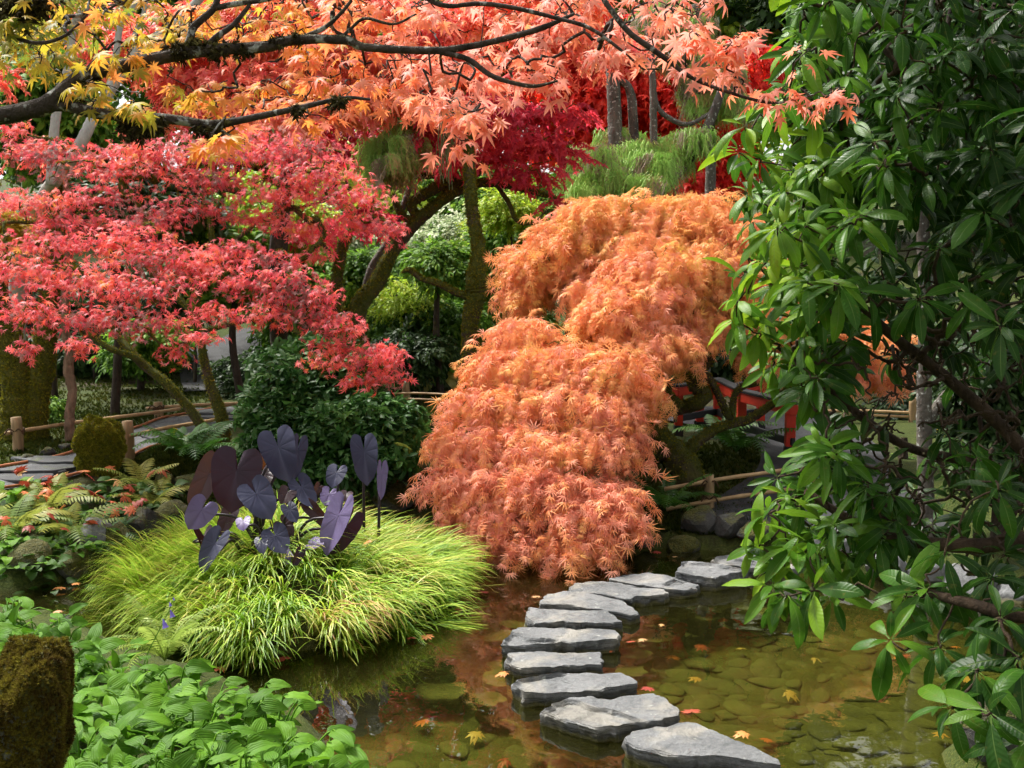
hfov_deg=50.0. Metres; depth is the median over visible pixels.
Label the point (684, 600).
stepping stone
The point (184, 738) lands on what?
hosta
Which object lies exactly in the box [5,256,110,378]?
shrub
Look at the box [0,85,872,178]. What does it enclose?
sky
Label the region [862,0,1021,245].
dense tree
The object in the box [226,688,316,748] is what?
hosta
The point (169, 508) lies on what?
rock
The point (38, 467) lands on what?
stone path
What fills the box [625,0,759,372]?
weeping cypress
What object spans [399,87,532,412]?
slender tree
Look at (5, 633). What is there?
hosta
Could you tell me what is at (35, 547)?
rock
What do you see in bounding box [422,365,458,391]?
hosta
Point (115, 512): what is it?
fallen leaf
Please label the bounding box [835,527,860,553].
rock
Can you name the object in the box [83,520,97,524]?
fallen leaf
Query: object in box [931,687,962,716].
rock
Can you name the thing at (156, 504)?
leafy plant
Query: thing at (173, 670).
hosta
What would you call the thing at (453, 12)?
dense tree
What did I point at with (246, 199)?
shrub
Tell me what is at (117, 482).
fallen leaf
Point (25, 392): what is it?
mossy tree
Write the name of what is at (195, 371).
sapling
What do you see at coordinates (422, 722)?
sunken leaf
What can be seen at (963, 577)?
rock
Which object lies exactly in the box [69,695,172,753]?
hosta
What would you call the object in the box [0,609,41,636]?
hosta
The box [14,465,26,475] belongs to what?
fallen leaf
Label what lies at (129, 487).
fallen leaf
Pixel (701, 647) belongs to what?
sunken leaf
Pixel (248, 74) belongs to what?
maple tree
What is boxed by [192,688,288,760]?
hosta
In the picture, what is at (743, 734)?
fallen leaf
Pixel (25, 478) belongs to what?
leafy plant
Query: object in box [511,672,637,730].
stepping stone
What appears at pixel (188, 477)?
rock
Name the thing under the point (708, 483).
bamboo fence
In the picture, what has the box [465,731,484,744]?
sunken leaf
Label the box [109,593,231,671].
fern
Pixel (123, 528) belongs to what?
rock
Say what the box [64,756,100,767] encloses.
hosta
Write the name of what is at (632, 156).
weeping cypress
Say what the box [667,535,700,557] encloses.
rock
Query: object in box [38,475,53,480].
fallen leaf
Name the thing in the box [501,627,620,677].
stepping stone
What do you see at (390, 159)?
weeping cypress
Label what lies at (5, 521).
fallen leaf
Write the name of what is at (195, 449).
fern
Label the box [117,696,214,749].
hosta
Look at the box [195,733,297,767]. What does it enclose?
hosta
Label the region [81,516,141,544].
fern
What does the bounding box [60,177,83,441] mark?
bare tree
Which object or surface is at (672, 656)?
sunken leaf
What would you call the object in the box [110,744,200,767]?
hosta
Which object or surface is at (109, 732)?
hosta
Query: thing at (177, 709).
hosta
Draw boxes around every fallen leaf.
[0,516,12,527]
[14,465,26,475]
[18,481,29,488]
[22,524,35,531]
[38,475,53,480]
[38,487,52,501]
[45,512,57,522]
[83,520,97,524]
[106,479,121,486]
[110,509,119,517]
[118,492,131,502]
[122,484,135,493]
[122,505,135,515]
[135,498,147,506]
[157,469,168,477]
[274,656,291,661]
[419,634,433,640]
[495,671,507,677]
[641,687,653,691]
[681,709,700,712]
[733,730,749,738]
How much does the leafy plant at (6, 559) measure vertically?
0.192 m
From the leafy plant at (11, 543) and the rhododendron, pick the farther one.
the leafy plant at (11, 543)
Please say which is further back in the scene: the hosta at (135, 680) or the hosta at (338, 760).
the hosta at (135, 680)
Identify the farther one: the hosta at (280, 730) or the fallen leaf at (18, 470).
the fallen leaf at (18, 470)
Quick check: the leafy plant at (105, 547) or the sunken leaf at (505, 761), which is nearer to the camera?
the sunken leaf at (505, 761)
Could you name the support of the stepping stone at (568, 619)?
in the pond water
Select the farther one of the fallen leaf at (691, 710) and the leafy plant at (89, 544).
the leafy plant at (89, 544)
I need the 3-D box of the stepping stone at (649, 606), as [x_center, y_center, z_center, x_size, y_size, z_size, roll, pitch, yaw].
[0.710,1.476,7.357,0.666,0.220,0.346,3,7,26]
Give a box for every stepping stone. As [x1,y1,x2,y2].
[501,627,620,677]
[504,651,603,700]
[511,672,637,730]
[524,607,623,653]
[538,591,640,646]
[540,693,679,767]
[568,581,669,624]
[609,572,700,618]
[621,722,780,767]
[675,561,747,606]
[710,554,797,596]
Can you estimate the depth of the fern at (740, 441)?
10.08 m
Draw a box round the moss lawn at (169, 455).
[0,364,759,536]
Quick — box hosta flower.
[142,597,174,669]
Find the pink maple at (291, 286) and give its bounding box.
[0,119,418,442]
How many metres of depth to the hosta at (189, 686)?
4.80 m
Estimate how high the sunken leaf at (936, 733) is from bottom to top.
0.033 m
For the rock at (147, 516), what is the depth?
8.69 m
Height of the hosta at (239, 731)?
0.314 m
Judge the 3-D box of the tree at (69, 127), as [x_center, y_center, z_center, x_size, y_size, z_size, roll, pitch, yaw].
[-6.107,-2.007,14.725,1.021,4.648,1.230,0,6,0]
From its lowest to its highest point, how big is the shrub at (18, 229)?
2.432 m
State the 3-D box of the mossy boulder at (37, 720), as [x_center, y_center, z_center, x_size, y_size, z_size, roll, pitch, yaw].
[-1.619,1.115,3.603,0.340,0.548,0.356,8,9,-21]
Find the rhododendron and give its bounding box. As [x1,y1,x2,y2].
[697,0,1023,767]
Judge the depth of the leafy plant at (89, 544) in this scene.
7.87 m
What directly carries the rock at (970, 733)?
on the ground at (750, 673)
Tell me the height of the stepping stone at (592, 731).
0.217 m
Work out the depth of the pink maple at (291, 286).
8.99 m
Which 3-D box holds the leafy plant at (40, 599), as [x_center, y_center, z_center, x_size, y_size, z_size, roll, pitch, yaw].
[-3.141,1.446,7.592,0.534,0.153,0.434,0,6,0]
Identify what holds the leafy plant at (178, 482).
on the ground at (750, 673)
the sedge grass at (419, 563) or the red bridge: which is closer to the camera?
the sedge grass at (419, 563)
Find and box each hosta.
[0,596,55,624]
[0,597,88,631]
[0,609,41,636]
[0,627,53,654]
[24,624,82,662]
[43,612,92,641]
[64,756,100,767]
[65,708,150,763]
[68,726,180,767]
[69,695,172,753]
[71,622,126,675]
[72,689,141,743]
[73,637,151,676]
[73,665,149,704]
[74,651,110,686]
[75,661,167,699]
[75,670,169,721]
[90,737,158,767]
[100,727,217,767]
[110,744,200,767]
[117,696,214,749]
[120,658,222,698]
[130,655,202,685]
[138,686,244,764]
[140,678,213,728]
[151,725,273,767]
[160,676,261,735]
[190,740,238,767]
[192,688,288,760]
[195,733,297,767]
[196,717,317,767]
[214,678,322,741]
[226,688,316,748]
[243,720,354,767]
[252,748,348,767]
[280,729,367,767]
[288,746,369,767]
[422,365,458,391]
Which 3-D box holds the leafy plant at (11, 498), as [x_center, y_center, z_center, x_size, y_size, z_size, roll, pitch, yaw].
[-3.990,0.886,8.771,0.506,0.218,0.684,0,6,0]
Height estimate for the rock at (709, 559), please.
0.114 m
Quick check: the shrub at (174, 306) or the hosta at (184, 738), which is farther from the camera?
the shrub at (174, 306)
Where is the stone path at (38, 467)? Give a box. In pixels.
[0,405,264,488]
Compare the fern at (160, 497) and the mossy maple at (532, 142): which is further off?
the mossy maple at (532, 142)
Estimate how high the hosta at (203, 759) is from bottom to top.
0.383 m
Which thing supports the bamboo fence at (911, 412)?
on the ground at (750, 673)
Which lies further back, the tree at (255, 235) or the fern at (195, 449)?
the tree at (255, 235)
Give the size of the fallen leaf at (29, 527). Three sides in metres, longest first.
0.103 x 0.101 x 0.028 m
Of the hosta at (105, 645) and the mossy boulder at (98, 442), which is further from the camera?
the mossy boulder at (98, 442)
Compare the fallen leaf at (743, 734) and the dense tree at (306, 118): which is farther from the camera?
the dense tree at (306, 118)
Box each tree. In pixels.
[0,0,177,228]
[0,0,203,340]
[0,45,30,208]
[0,45,118,397]
[0,65,108,441]
[37,0,655,346]
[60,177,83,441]
[84,0,317,181]
[178,216,309,400]
[223,0,422,178]
[377,0,565,169]
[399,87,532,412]
[502,6,795,342]
[699,0,997,230]
[812,49,1023,536]
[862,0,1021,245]
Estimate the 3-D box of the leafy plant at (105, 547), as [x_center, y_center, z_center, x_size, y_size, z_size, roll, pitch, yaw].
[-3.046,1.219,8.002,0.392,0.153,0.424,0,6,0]
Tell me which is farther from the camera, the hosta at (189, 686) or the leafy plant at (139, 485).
the leafy plant at (139, 485)
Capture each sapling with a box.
[92,312,96,379]
[193,341,196,381]
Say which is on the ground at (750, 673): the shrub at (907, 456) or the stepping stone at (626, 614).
the shrub at (907, 456)
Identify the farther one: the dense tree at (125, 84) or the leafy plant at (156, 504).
the dense tree at (125, 84)
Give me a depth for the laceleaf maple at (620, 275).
9.03 m
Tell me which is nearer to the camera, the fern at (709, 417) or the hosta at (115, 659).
the hosta at (115, 659)
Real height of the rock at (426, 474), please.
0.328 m
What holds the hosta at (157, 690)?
on the ground at (750, 673)
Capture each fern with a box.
[0,473,105,515]
[0,489,75,540]
[11,502,131,543]
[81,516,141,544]
[93,458,178,493]
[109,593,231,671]
[110,475,188,505]
[131,421,235,459]
[138,425,216,453]
[384,434,429,454]
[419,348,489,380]
[639,474,721,510]
[672,410,776,445]
[682,417,796,453]
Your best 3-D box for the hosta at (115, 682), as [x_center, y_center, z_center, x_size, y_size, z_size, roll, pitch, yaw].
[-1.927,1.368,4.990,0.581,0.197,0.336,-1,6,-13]
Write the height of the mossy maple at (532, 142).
3.932 m
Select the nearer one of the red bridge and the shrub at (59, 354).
the red bridge
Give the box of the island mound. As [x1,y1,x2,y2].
[114,550,454,705]
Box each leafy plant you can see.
[0,480,33,504]
[0,500,68,528]
[0,525,60,551]
[0,539,51,574]
[0,553,72,582]
[8,527,86,557]
[12,577,102,605]
[15,510,87,536]
[18,476,73,501]
[44,505,109,521]
[52,534,110,561]
[68,484,129,504]
[75,499,139,523]
[81,536,123,557]
[85,476,148,492]
[115,498,164,515]
[131,479,189,498]
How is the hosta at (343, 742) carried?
on the ground at (750, 673)
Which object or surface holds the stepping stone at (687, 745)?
in the pond water
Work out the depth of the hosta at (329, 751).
3.96 m
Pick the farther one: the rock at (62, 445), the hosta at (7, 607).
the rock at (62, 445)
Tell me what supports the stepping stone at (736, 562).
in the pond water
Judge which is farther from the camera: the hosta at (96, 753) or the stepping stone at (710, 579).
the stepping stone at (710, 579)
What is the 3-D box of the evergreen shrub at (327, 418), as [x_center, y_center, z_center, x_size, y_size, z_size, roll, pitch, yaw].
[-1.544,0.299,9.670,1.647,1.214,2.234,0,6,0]
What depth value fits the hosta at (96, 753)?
3.93 m
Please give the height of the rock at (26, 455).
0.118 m
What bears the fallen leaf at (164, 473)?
on the rock at (159, 476)
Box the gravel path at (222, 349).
[179,328,268,390]
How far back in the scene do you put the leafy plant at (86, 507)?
8.98 m
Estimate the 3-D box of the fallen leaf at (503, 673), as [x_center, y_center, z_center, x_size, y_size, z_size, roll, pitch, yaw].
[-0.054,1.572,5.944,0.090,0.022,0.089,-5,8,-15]
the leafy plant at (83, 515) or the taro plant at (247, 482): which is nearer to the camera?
the taro plant at (247, 482)
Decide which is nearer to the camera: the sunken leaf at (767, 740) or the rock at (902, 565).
the sunken leaf at (767, 740)
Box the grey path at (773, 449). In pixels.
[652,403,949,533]
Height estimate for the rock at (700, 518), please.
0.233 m
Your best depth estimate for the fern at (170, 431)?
10.26 m
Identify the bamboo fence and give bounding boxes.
[4,407,214,459]
[146,401,237,417]
[393,382,457,401]
[664,468,815,510]
[828,397,916,421]
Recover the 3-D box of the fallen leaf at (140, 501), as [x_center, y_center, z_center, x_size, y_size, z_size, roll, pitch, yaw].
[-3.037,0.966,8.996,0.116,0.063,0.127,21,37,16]
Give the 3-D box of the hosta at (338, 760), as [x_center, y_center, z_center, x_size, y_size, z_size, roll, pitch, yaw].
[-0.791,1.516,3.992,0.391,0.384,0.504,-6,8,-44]
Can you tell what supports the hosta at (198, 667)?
on the ground at (750, 673)
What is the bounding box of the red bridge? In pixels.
[672,377,797,450]
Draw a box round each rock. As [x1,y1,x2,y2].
[7,539,52,571]
[21,453,33,457]
[39,447,55,455]
[53,547,88,578]
[58,443,70,449]
[79,517,111,549]
[104,521,129,561]
[125,506,163,543]
[153,499,187,529]
[154,472,174,488]
[174,473,194,489]
[372,482,416,512]
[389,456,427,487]
[415,471,436,501]
[629,528,656,547]
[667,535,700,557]
[681,505,716,534]
[702,557,714,562]
[713,512,746,538]
[736,519,769,542]
[788,532,820,549]
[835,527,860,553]
[865,556,907,582]
[907,563,944,584]
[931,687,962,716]
[942,563,997,595]
[960,703,1020,761]
[995,584,1023,624]
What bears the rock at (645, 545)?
on the ground at (750, 673)
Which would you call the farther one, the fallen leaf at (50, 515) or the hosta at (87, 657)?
the fallen leaf at (50, 515)
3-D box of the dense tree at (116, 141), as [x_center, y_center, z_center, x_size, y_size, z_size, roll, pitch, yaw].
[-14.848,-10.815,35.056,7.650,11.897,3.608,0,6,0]
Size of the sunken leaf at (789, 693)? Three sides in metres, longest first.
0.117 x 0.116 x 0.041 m
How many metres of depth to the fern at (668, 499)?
9.10 m
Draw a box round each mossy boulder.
[0,632,76,767]
[71,413,128,477]
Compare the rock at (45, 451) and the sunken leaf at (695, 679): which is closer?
the sunken leaf at (695, 679)
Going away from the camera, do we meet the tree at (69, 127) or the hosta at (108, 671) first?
the hosta at (108, 671)
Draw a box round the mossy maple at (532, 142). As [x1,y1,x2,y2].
[274,92,608,391]
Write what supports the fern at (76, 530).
on the ground at (750, 673)
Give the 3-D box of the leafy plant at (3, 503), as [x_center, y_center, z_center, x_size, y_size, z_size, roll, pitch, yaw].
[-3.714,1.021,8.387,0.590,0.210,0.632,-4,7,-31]
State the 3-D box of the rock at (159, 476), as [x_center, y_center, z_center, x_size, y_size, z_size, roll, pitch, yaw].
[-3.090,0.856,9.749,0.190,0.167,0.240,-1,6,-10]
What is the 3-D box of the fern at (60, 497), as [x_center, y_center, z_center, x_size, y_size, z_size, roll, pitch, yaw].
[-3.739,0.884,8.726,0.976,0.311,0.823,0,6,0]
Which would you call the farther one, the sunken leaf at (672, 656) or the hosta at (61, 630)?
the sunken leaf at (672, 656)
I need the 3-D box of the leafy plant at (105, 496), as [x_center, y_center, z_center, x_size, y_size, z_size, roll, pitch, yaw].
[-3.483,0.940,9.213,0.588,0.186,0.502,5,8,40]
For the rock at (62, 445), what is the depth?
10.68 m
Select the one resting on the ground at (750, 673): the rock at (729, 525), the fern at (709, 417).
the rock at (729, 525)
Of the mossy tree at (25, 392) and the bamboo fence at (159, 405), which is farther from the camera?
the bamboo fence at (159, 405)
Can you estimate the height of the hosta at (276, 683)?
0.315 m
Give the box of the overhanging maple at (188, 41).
[0,0,858,189]
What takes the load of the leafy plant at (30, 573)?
on the ground at (750, 673)
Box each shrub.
[0,200,43,407]
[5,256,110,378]
[26,247,237,380]
[203,161,313,315]
[231,330,433,497]
[366,274,451,388]
[890,437,916,459]
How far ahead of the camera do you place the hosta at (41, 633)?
5.58 m
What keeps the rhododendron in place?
on the ground at (750, 673)
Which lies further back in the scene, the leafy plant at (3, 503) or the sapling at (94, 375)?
the sapling at (94, 375)
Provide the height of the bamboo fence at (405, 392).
0.525 m
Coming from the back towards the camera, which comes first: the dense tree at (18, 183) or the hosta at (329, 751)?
the dense tree at (18, 183)
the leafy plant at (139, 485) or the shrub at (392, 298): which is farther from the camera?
the shrub at (392, 298)
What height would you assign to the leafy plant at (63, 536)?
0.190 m
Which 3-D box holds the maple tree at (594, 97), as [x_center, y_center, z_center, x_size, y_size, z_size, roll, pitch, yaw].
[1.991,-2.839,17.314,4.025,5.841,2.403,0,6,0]
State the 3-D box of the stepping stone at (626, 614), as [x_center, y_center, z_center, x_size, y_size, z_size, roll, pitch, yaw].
[0.520,1.502,7.096,0.692,0.218,0.367,2,6,20]
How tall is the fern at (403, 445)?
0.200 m
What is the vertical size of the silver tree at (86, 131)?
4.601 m
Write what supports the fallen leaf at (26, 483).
on the fern at (60, 497)
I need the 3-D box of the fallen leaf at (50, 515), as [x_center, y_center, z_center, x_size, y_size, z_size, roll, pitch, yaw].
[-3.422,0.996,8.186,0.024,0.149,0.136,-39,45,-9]
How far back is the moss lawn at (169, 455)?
10.40 m
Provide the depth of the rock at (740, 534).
8.50 m
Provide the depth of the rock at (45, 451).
10.38 m
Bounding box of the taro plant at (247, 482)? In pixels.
[184,425,387,572]
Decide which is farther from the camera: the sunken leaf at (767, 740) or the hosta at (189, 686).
the sunken leaf at (767, 740)
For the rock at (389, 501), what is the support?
on the ground at (750, 673)
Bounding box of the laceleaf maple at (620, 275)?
[396,187,917,588]
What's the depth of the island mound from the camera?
6.49 m
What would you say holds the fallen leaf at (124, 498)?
on the ground at (750, 673)
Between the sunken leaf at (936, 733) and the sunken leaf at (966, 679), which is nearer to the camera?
the sunken leaf at (936, 733)
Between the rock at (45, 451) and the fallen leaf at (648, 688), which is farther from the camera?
the rock at (45, 451)
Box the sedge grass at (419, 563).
[71,489,501,676]
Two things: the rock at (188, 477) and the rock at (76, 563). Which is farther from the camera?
the rock at (188, 477)
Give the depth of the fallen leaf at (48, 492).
8.77 m
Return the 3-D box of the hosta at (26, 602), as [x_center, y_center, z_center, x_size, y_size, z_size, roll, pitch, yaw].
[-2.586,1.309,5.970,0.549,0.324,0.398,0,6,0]
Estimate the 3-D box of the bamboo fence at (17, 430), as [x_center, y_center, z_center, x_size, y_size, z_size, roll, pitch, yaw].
[-3.737,0.463,11.489,1.437,0.530,2.612,2,6,21]
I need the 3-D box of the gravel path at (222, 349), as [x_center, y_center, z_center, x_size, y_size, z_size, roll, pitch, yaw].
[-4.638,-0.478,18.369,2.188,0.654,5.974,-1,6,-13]
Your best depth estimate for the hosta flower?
5.30 m
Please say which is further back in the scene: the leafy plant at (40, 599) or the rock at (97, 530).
the rock at (97, 530)
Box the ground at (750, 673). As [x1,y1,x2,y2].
[0,179,1023,767]
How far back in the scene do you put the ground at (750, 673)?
6.86 m
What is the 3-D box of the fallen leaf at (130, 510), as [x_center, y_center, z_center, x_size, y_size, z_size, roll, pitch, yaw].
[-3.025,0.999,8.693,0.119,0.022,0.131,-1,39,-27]
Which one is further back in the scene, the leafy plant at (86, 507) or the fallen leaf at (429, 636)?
the leafy plant at (86, 507)
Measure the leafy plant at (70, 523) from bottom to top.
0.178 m
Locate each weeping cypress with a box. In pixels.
[350,121,438,349]
[552,8,729,381]
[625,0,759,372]
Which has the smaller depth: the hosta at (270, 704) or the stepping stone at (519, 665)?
the hosta at (270, 704)
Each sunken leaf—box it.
[413,719,428,727]
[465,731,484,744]
[497,758,511,767]
[664,655,680,659]
[689,677,701,681]
[695,642,708,651]
[760,738,774,742]
[782,690,798,701]
[932,732,949,738]
[963,676,969,682]
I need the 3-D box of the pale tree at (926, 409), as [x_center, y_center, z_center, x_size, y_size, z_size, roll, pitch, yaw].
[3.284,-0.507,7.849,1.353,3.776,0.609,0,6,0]
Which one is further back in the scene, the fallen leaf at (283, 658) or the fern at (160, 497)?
the fern at (160, 497)
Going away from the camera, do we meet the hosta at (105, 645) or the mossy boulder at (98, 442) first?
the hosta at (105, 645)
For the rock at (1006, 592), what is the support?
on the ground at (750, 673)
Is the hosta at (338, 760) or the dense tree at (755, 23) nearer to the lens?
the hosta at (338, 760)
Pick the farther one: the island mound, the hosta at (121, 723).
the island mound

